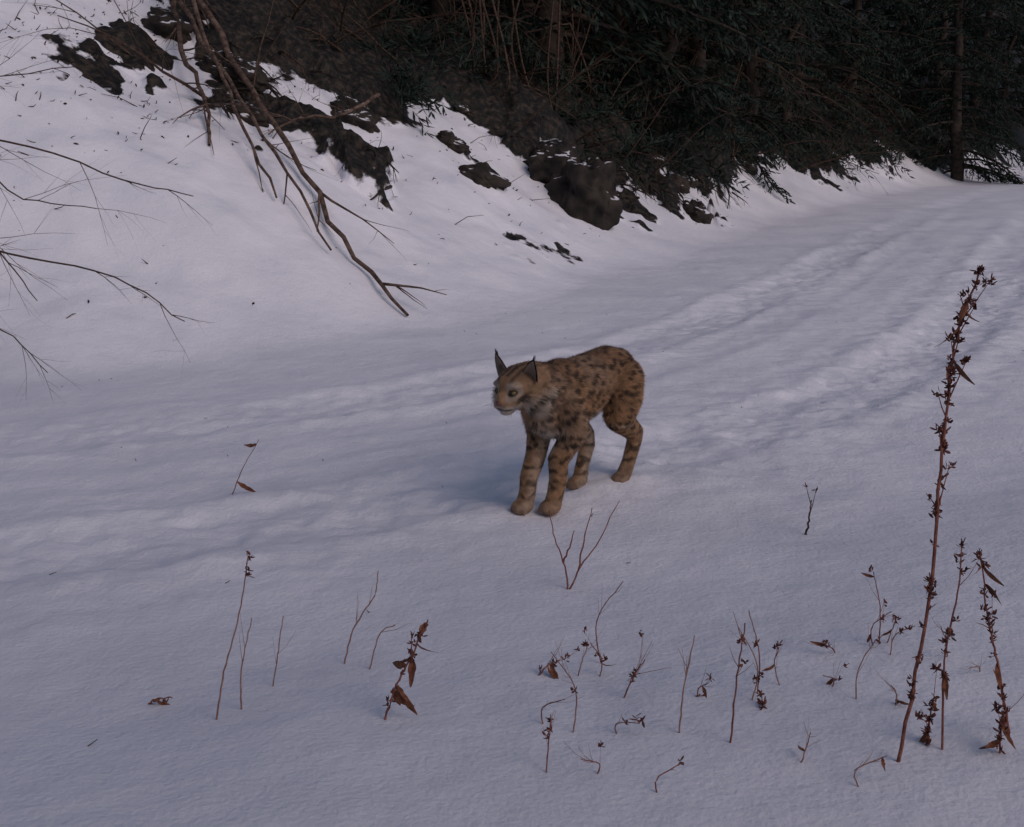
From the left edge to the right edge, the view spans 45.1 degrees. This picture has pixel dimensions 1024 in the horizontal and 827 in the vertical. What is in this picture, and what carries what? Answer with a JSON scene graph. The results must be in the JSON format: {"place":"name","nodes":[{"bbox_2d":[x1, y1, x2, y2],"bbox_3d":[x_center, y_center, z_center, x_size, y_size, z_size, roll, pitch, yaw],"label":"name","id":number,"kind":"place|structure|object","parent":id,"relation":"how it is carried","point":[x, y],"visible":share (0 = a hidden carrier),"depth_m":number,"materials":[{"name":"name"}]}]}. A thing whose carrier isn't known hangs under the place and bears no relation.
{"place":"outdoors","nodes":[
{"label":"outdoors","id":0,"kind":"place"},
{"bbox_2d":[0,0,1023,826],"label":"snow ground","id":1,"kind":"structure","parent":0,"point":[782,352],"depth_m":4.95,"materials":[{"name":"white snow"}]},
{"bbox_2d":[0,33,212,403],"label":"bare shrub","id":2,"kind":"object","parent":1,"relation":"on","point":[17,255],"visible":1,"depth_m":6.52,"materials":[{"name":"brown plant"}]},
{"bbox_2d":[148,696,172,704],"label":"withered leaf","id":3,"kind":"object","parent":1,"relation":"on","point":[159,701],"visible":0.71,"depth_m":2.89,"materials":[{"name":"brown plant"}]},
{"bbox_2d":[140,6,192,43],"bbox_3d":[-3.113,-3.441,11.077,0.488,0.353,0.544,17,18,-4],"label":"boulder","id":4,"kind":"object","parent":1,"relation":"on","point":[154,24],"visible":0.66,"depth_m":10.93,"materials":[{"name":"grey stone"}]},
{"bbox_2d":[211,65,222,81],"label":"stone","id":5,"kind":"object","parent":1,"relation":"on","point":[215,74],"visible":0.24,"depth_m":10.71,"materials":[{"name":"grey stone"}]},
{"bbox_2d":[157,0,277,197],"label":"fallen branch","id":6,"kind":"object","parent":1,"relation":"on","point":[208,46],"visible":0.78,"depth_m":9.82,"materials":[{"name":"brown wood"}]},
{"bbox_2d":[195,50,246,87],"bbox_3d":[-2.492,-2.983,10.904,0.611,0.384,0.495,17,18,-4],"label":"boulder","id":7,"kind":"object","parent":1,"relation":"on","point":[205,63],"visible":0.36,"depth_m":10.77,"materials":[{"name":"grey stone"}]},
{"bbox_2d":[161,0,288,153],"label":"fallen branch","id":8,"kind":"object","parent":1,"relation":"on","point":[181,49],"visible":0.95,"depth_m":10.16,"materials":[{"name":"brown wood"}]},
{"bbox_2d":[216,551,253,719],"bbox_3d":[-0.605,0.498,2.713,0.128,0.435,0.035,6,15,25],"label":"grass stem","id":9,"kind":"object","parent":1,"relation":"on","point":[248,574],"visible":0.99,"depth_m":2.73,"materials":[{"name":"plant"}]},
{"bbox_2d":[239,615,251,709],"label":"grass stem","id":10,"kind":"object","parent":1,"relation":"on","point":[242,664],"visible":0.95,"depth_m":2.80,"materials":[{"name":"plant"}]},
{"bbox_2d":[156,0,334,250],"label":"fallen branch","id":11,"kind":"object","parent":1,"relation":"on","point":[225,73],"visible":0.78,"depth_m":9.64,"materials":[{"name":"brown wood"}]},
{"bbox_2d":[232,440,258,494],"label":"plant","id":12,"kind":"object","parent":1,"relation":"on","point":[246,487],"visible":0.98,"depth_m":4.59,"materials":[{"name":"brown plant"}]},
{"bbox_2d":[222,58,270,91],"bbox_3d":[-2.344,-2.949,10.821,0.451,0.319,0.409,2,13,6],"label":"stone","id":13,"kind":"object","parent":1,"relation":"on","point":[262,80],"visible":0.65,"depth_m":10.71,"materials":[{"name":"grey stone"}]},
{"bbox_2d":[225,99,272,127],"bbox_3d":[-2.246,-2.497,10.384,0.384,0.299,0.343,7,15,28],"label":"stone","id":14,"kind":"object","parent":1,"relation":"on","point":[261,120],"visible":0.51,"depth_m":10.28,"materials":[{"name":"grey stone"}]},
{"bbox_2d":[272,616,293,685],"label":"grass stem","id":15,"kind":"object","parent":1,"relation":"on","point":[278,652],"visible":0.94,"depth_m":2.95,"materials":[{"name":"plant"}]},
{"bbox_2d":[244,80,379,138],"bbox_3d":[-1.697,-2.216,10.533,1.801,1.299,0.738,-10,17,-37],"label":"fallen branch","id":16,"kind":"object","parent":1,"relation":"on","point":[367,101],"visible":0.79,"depth_m":10.54,"materials":[{"name":"brown wood"}]},
{"bbox_2d":[194,0,446,315],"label":"fallen branch","id":17,"kind":"object","parent":1,"relation":"on","point":[203,7],"visible":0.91,"depth_m":9.49,"materials":[{"name":"brown wood"}]},
{"bbox_2d":[329,95,379,132],"bbox_3d":[-1.502,-2.773,11.582,0.576,0.358,0.521,17,18,-4],"label":"boulder","id":18,"kind":"object","parent":1,"relation":"on","point":[363,117],"visible":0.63,"depth_m":11.46,"materials":[{"name":"grey stone"}]},
{"bbox_2d":[344,571,378,663],"bbox_3d":[-0.382,0.525,3.107,0.100,0.264,0.016,-2,13,-7],"label":"grass stem","id":19,"kind":"object","parent":1,"relation":"on","point":[359,618],"visible":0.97,"depth_m":3.10,"materials":[{"name":"plant"}]},
{"bbox_2d":[369,622,410,668],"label":"grass stem","id":20,"kind":"object","parent":1,"relation":"on","point":[377,640],"visible":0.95,"depth_m":3.07,"materials":[{"name":"plant"}]},
{"bbox_2d":[382,620,433,719],"bbox_3d":[-0.230,0.564,2.728,0.113,0.259,0.094,4,14,17],"label":"curled leaf weed","id":21,"kind":"object","parent":1,"relation":"on","point":[399,696],"visible":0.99,"depth_m":2.72,"materials":[{"name":"brown plant"}]},
{"bbox_2d":[435,130,470,153],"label":"stone","id":22,"kind":"object","parent":1,"relation":"on","point":[450,140],"visible":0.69,"depth_m":12.28,"materials":[{"name":"grey stone"}]},
{"bbox_2d":[453,103,472,115],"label":"stone","id":23,"kind":"object","parent":1,"relation":"on","point":[464,109],"visible":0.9,"depth_m":13.50,"materials":[{"name":"grey stone"}]},
{"bbox_2d":[180,0,787,213],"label":"exposed roots","id":24,"kind":"object","parent":1,"relation":"on","point":[276,93],"visible":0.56,"depth_m":14.46,"materials":[{"name":"brown plant"}]},
{"bbox_2d":[458,162,511,190],"bbox_3d":[-0.308,-2.244,11.851,0.488,0.343,0.549,11,17,38],"label":"boulder","id":25,"kind":"object","parent":1,"relation":"on","point":[476,172],"visible":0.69,"depth_m":11.76,"materials":[{"name":"grey stone"}]},
{"bbox_2d":[0,0,973,196],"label":"tangled brush","id":26,"kind":"object","parent":1,"relation":"on","point":[388,20],"visible":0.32,"depth_m":14.57,"materials":[{"name":"brown plant"}]},
{"bbox_2d":[400,0,614,92],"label":"spruce tree","id":27,"kind":"object","parent":1,"relation":"on","point":[434,6],"visible":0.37,"depth_m":15.23,"materials":[{"name":"green plant"}]},
{"bbox_2d":[0,0,1023,745],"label":"forest litter","id":28,"kind":"object","parent":1,"relation":"on","point":[188,136],"visible":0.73,"depth_m":9.83,"materials":[{"name":"brown plant"}]},
{"bbox_2d":[183,0,868,136],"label":"bare thicket","id":29,"kind":"object","parent":1,"relation":"on","point":[550,27],"visible":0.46,"depth_m":15.36,"materials":[{"name":"brown wood"}]},
{"bbox_2d":[453,0,599,28],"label":"spruce tree","id":30,"kind":"object","parent":1,"relation":"on","point":[523,13],"depth_m":18.38,"materials":[{"name":"green plant"}]},
{"bbox_2d":[542,711,555,772],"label":"dry sprig","id":31,"kind":"object","parent":1,"relation":"on","point":[550,719],"visible":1,"depth_m":2.47,"materials":[{"name":"brown plant"}]},
{"bbox_2d":[523,139,580,183],"bbox_3d":[0.444,-2.632,13.350,0.733,0.628,0.840,17,18,-4],"label":"boulder","id":32,"kind":"object","parent":1,"relation":"on","point":[554,156],"visible":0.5,"depth_m":13.09,"materials":[{"name":"grey stone"}]},
{"bbox_2d":[538,640,579,678],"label":"dry sprig","id":33,"kind":"object","parent":1,"relation":"on","point":[553,673],"visible":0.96,"depth_m":2.96,"materials":[{"name":"brown plant"}]},
{"bbox_2d":[541,687,583,723],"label":"dry sprig","id":34,"kind":"object","parent":1,"relation":"on","point":[571,688],"visible":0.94,"depth_m":2.65,"materials":[{"name":"brown plant"}]},
{"bbox_2d":[551,642,576,731],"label":"dry sprig","id":35,"kind":"object","parent":1,"relation":"on","point":[567,655],"visible":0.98,"depth_m":2.62,"materials":[{"name":"plant"}]},
{"bbox_2d":[486,344,645,515],"bbox_3d":[0.224,0.022,4.427,0.306,0.607,0.914,9,16,33],"label":"eurasian lynx","id":36,"kind":"object","parent":1,"relation":"on","point":[563,401],"visible":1,"depth_m":4.30,"materials":[{"name":"fur"}]},
{"bbox_2d":[544,157,622,230],"bbox_3d":[0.720,-2.257,12.972,0.717,0.857,0.780,-10,17,-37],"label":"boulder","id":37,"kind":"object","parent":1,"relation":"on","point":[583,192],"visible":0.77,"depth_m":12.71,"materials":[{"name":"grey stone"}]},
{"bbox_2d":[549,501,619,588],"bbox_3d":[0.207,0.395,3.611,0.209,0.289,0.041,-3,14,-13],"label":"forked twig","id":38,"kind":"object","parent":1,"relation":"on","point":[563,563],"visible":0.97,"depth_m":3.61,"materials":[{"name":"brown plant"}]},
{"bbox_2d":[564,741,604,773],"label":"dry sprig","id":39,"kind":"object","parent":1,"relation":"on","point":[599,745],"visible":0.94,"depth_m":2.44,"materials":[{"name":"brown plant"}]},
{"bbox_2d":[578,625,605,675],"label":"dry sprig","id":40,"kind":"object","parent":1,"relation":"on","point":[585,644],"visible":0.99,"depth_m":2.95,"materials":[{"name":"plant"}]},
{"bbox_2d":[582,626,614,676],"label":"dry sprig","id":41,"kind":"object","parent":1,"relation":"on","point":[598,653],"visible":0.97,"depth_m":2.95,"materials":[{"name":"brown plant"}]},
{"bbox_2d":[595,581,622,662],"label":"dry sprig","id":42,"kind":"object","parent":1,"relation":"on","point":[598,617],"visible":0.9,"depth_m":3.00,"materials":[{"name":"brown plant"}]},
{"bbox_2d":[447,0,780,157],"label":"spruce tree","id":43,"kind":"object","parent":1,"relation":"on","point":[635,38],"visible":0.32,"depth_m":16.12,"materials":[{"name":"green plant"}]},
{"bbox_2d":[614,712,645,733],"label":"dry sprig","id":44,"kind":"object","parent":1,"relation":"on","point":[639,721],"visible":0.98,"depth_m":2.61,"materials":[{"name":"plant"}]},
{"bbox_2d":[623,630,669,697],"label":"dry sprig","id":45,"kind":"object","parent":1,"relation":"on","point":[633,675],"visible":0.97,"depth_m":2.80,"materials":[{"name":"brown plant"}]},
{"bbox_2d":[563,0,746,89],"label":"spruce tree","id":46,"kind":"object","parent":1,"relation":"on","point":[613,9],"visible":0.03,"depth_m":19.29,"materials":[{"name":"green plant"}]},
{"bbox_2d":[650,156,667,165],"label":"stone","id":47,"kind":"object","parent":1,"relation":"on","point":[656,158],"visible":0.39,"depth_m":16.24,"materials":[{"name":"grey stone"}]},
{"bbox_2d":[655,755,683,792],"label":"dry sprig","id":48,"kind":"object","parent":1,"relation":"on","point":[682,763],"visible":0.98,"depth_m":2.40,"materials":[{"name":"brown plant"}]},
{"bbox_2d":[325,0,1015,201],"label":"undergrowth","id":49,"kind":"object","parent":1,"relation":"on","point":[411,92],"visible":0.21,"depth_m":15.54,"materials":[{"name":"plant"}]},
{"bbox_2d":[665,174,689,193],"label":"stone","id":50,"kind":"object","parent":1,"relation":"on","point":[683,184],"visible":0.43,"depth_m":16.16,"materials":[{"name":"grey stone"}]},
{"bbox_2d":[577,0,778,149],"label":"spruce tree","id":51,"kind":"object","parent":1,"relation":"on","point":[715,88],"visible":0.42,"depth_m":16.88,"materials":[{"name":"green plant"}]},
{"bbox_2d":[678,635,694,732],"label":"dry stem","id":52,"kind":"object","parent":1,"relation":"on","point":[687,667],"visible":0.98,"depth_m":2.60,"materials":[{"name":"plant"}]},
{"bbox_2d":[682,175,699,188],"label":"stone","id":53,"kind":"object","parent":1,"relation":"on","point":[693,185],"visible":0.3,"depth_m":17.07,"materials":[{"name":"grey stone"}]},
{"bbox_2d":[604,0,790,147],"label":"spruce tree","id":54,"kind":"object","parent":1,"relation":"on","point":[725,63],"visible":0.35,"depth_m":18.39,"materials":[{"name":"green plant"}]},
{"bbox_2d":[682,198,713,223],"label":"boulder","id":55,"kind":"object","parent":1,"relation":"on","point":[697,211],"visible":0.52,"depth_m":15.51,"materials":[{"name":"grey stone"}]},
{"bbox_2d":[632,0,763,102],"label":"spruce tree","id":56,"kind":"object","parent":1,"relation":"on","point":[716,47],"visible":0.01,"depth_m":22.68,"materials":[{"name":"green plant"}]},
{"bbox_2d":[696,670,714,697],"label":"dry sprig","id":57,"kind":"object","parent":1,"relation":"on","point":[704,690],"visible":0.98,"depth_m":2.79,"materials":[{"name":"brown plant"}]},
{"bbox_2d":[729,612,749,742],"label":"dry stem","id":58,"kind":"object","parent":1,"relation":"on","point":[739,641],"visible":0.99,"depth_m":2.53,"materials":[{"name":"brown plant"}]},
{"bbox_2d":[732,628,763,699],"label":"dry sprig","id":59,"kind":"object","parent":1,"relation":"on","point":[759,672],"visible":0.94,"depth_m":2.75,"materials":[{"name":"plant"}]},
{"bbox_2d":[741,160,757,175],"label":"stone","id":60,"kind":"object","parent":1,"relation":"on","point":[747,166],"visible":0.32,"depth_m":19.86,"materials":[{"name":"grey stone"}]},
{"bbox_2d":[642,0,860,85],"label":"spruce tree","id":61,"kind":"object","parent":1,"relation":"on","point":[840,4],"visible":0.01,"depth_m":26.36,"materials":[{"name":"green plant"}]},
{"bbox_2d":[748,610,759,692],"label":"dry sprig","id":62,"kind":"object","parent":1,"relation":"on","point":[756,643],"visible":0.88,"depth_m":2.77,"materials":[{"name":"brown plant"}]},
{"bbox_2d":[755,689,767,709],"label":"dry sprig","id":63,"kind":"object","parent":1,"relation":"on","point":[761,701],"visible":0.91,"depth_m":2.73,"materials":[{"name":"brown plant"}]},
{"bbox_2d":[668,0,870,203],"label":"spruce tree","id":64,"kind":"object","parent":1,"relation":"on","point":[806,16],"visible":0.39,"depth_m":20.07,"materials":[{"name":"green plant"}]},
{"bbox_2d":[762,640,782,684],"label":"dry sprig","id":65,"kind":"object","parent":1,"relation":"on","point":[773,665],"visible":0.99,"depth_m":2.82,"materials":[{"name":"plant"}]},
{"bbox_2d":[731,0,867,157],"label":"spruce tree","id":66,"kind":"object","parent":1,"relation":"on","point":[789,35],"visible":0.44,"depth_m":23.30,"materials":[{"name":"green plant"}]},
{"bbox_2d":[803,482,817,534],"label":"twig","id":67,"kind":"object","parent":1,"relation":"on","point":[808,527],"visible":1,"depth_m":4.09,"materials":[{"name":"brown plant"}]},
{"bbox_2d":[798,722,822,762],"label":"dry sprig","id":68,"kind":"object","parent":1,"relation":"on","point":[800,748],"visible":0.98,"depth_m":2.49,"materials":[{"name":"plant"}]},
{"bbox_2d":[771,0,864,61],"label":"spruce tree","id":69,"kind":"object","parent":1,"relation":"on","point":[813,5],"visible":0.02,"depth_m":32.70,"materials":[{"name":"green plant"}]},
{"bbox_2d":[803,639,835,652],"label":"dry sprig","id":70,"kind":"object","parent":1,"relation":"on","point":[823,644],"visible":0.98,"depth_m":2.98,"materials":[{"name":"brown plant"}]},
{"bbox_2d":[757,0,910,132],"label":"spruce tree","id":71,"kind":"object","parent":1,"relation":"on","point":[831,49],"visible":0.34,"depth_m":25.52,"materials":[{"name":"green plant"}]},
{"bbox_2d":[822,663,848,686],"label":"dry sprig","id":72,"kind":"object","parent":1,"relation":"on","point":[830,681],"visible":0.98,"depth_m":2.81,"materials":[{"name":"brown plant"}]},
{"bbox_2d":[855,629,881,698],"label":"dry sprig","id":73,"kind":"object","parent":1,"relation":"on","point":[877,640],"visible":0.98,"depth_m":2.72,"materials":[{"name":"plant"}]},
{"bbox_2d":[805,0,935,155],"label":"spruce tree","id":74,"kind":"object","parent":1,"relation":"on","point":[856,6],"visible":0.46,"depth_m":27.52,"materials":[{"name":"green plant"}]},
{"bbox_2d":[854,750,886,786],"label":"dry sprig","id":75,"kind":"object","parent":1,"relation":"on","point":[882,761],"visible":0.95,"depth_m":2.40,"materials":[{"name":"plant"}]},
{"bbox_2d":[861,565,886,643],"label":"dry sprig","id":76,"kind":"object","parent":1,"relation":"on","point":[869,576],"visible":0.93,"depth_m":3.01,"materials":[{"name":"brown plant"}]},
{"bbox_2d":[867,601,893,643],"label":"dry sprig","id":77,"kind":"object","parent":1,"relation":"on","point":[870,635],"visible":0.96,"depth_m":3.01,"materials":[{"name":"brown plant"}]},
{"bbox_2d":[881,614,900,642],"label":"dry sprig","id":78,"kind":"object","parent":1,"relation":"on","point":[895,617],"visible":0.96,"depth_m":3.01,"materials":[{"name":"plant"}]},
{"bbox_2d":[874,668,908,705],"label":"dry sprig","id":79,"kind":"object","parent":1,"relation":"on","point":[897,701],"visible":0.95,"depth_m":2.70,"materials":[{"name":"plant"}]},
{"bbox_2d":[890,620,913,654],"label":"dry sprig","id":80,"kind":"object","parent":1,"relation":"on","point":[903,629],"visible":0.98,"depth_m":2.94,"materials":[{"name":"plant"}]},
{"bbox_2d":[850,0,962,134],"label":"spruce tree","id":81,"kind":"object","parent":1,"relation":"on","point":[891,15],"visible":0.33,"depth_m":29.81,"materials":[{"name":"green plant"}]},
{"bbox_2d":[842,0,973,60],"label":"spruce tree","id":82,"kind":"object","parent":1,"relation":"on","point":[912,24],"visible":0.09,"depth_m":38.39,"materials":[{"name":"green plant"}]},
{"bbox_2d":[915,663,940,745],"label":"dry weed","id":83,"kind":"object","parent":1,"relation":"on","point":[925,738],"visible":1,"depth_m":2.54,"materials":[{"name":"brown plant"}]},
{"bbox_2d":[929,613,951,656],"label":"dry sprig","id":84,"kind":"object","parent":1,"relation":"on","point":[943,634],"visible":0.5,"depth_m":2.90,"materials":[{"name":"brown plant"}]},
{"bbox_2d":[897,0,993,135],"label":"spruce tree","id":85,"kind":"object","parent":1,"relation":"on","point":[940,69],"visible":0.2,"depth_m":31.93,"materials":[{"name":"green plant"}]},
{"bbox_2d":[896,264,996,762],"bbox_3d":[0.829,0.220,2.391,0.117,1.020,0.085,-10,17,-37],"label":"tall dry weed","id":86,"kind":"object","parent":1,"relation":"on","point":[953,366],"visible":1,"depth_m":2.36,"materials":[{"name":"brown plant"}]},
{"bbox_2d":[873,0,1023,184],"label":"spruce tree","id":87,"kind":"object","parent":1,"relation":"on","point":[957,154],"visible":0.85,"depth_m":28.79,"materials":[{"name":"green plant"}]},
{"bbox_2d":[913,0,1005,66],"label":"spruce tree","id":88,"kind":"object","parent":1,"relation":"on","point":[967,44],"visible":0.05,"depth_m":41.97,"materials":[{"name":"green plant"}]},
{"bbox_2d":[938,537,985,749],"bbox_3d":[0.884,0.478,2.472,0.074,0.471,0.058,-5,14,-20],"label":"dry weed","id":89,"kind":"object","parent":1,"relation":"on","point":[945,680],"visible":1,"depth_m":2.47,"materials":[{"name":"brown plant"}]},
{"bbox_2d":[961,658,981,671],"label":"dry sprig","id":90,"kind":"object","parent":1,"relation":"on","point":[977,666],"visible":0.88,"depth_m":2.83,"materials":[{"name":"plant"}]},
{"bbox_2d":[922,0,1023,155],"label":"spruce tree","id":91,"kind":"object","parent":1,"relation":"on","point":[977,100],"visible":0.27,"depth_m":34.46,"materials":[{"name":"green plant"}]},
{"bbox_2d":[972,549,1010,732],"bbox_3d":[0.981,0.478,2.536,0.110,0.419,0.083,-7,15,-29],"label":"dry weed","id":92,"kind":"object","parent":1,"relation":"on","point":[997,671],"visible":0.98,"depth_m":2.52,"materials":[{"name":"brown plant"}]},
{"bbox_2d":[963,1,1023,130],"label":"spruce tree","id":93,"kind":"object","parent":1,"relation":"on","point":[1013,40],"visible":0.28,"depth_m":37.02,"materials":[{"name":"green plant"}]},
{"bbox_2d":[979,692,1023,753],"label":"dry weed","id":94,"kind":"object","parent":1,"relation":"on","point":[1002,722],"visible":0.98,"depth_m":2.49,"materials":[{"name":"brown plant"}]},
{"bbox_2d":[994,7,1023,113],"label":"spruce tree","id":95,"kind":"object","parent":1,"relation":"on","point":[1022,107],"visible":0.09,"depth_m":40.23,"materials":[{"name":"green plant"}]}
]}

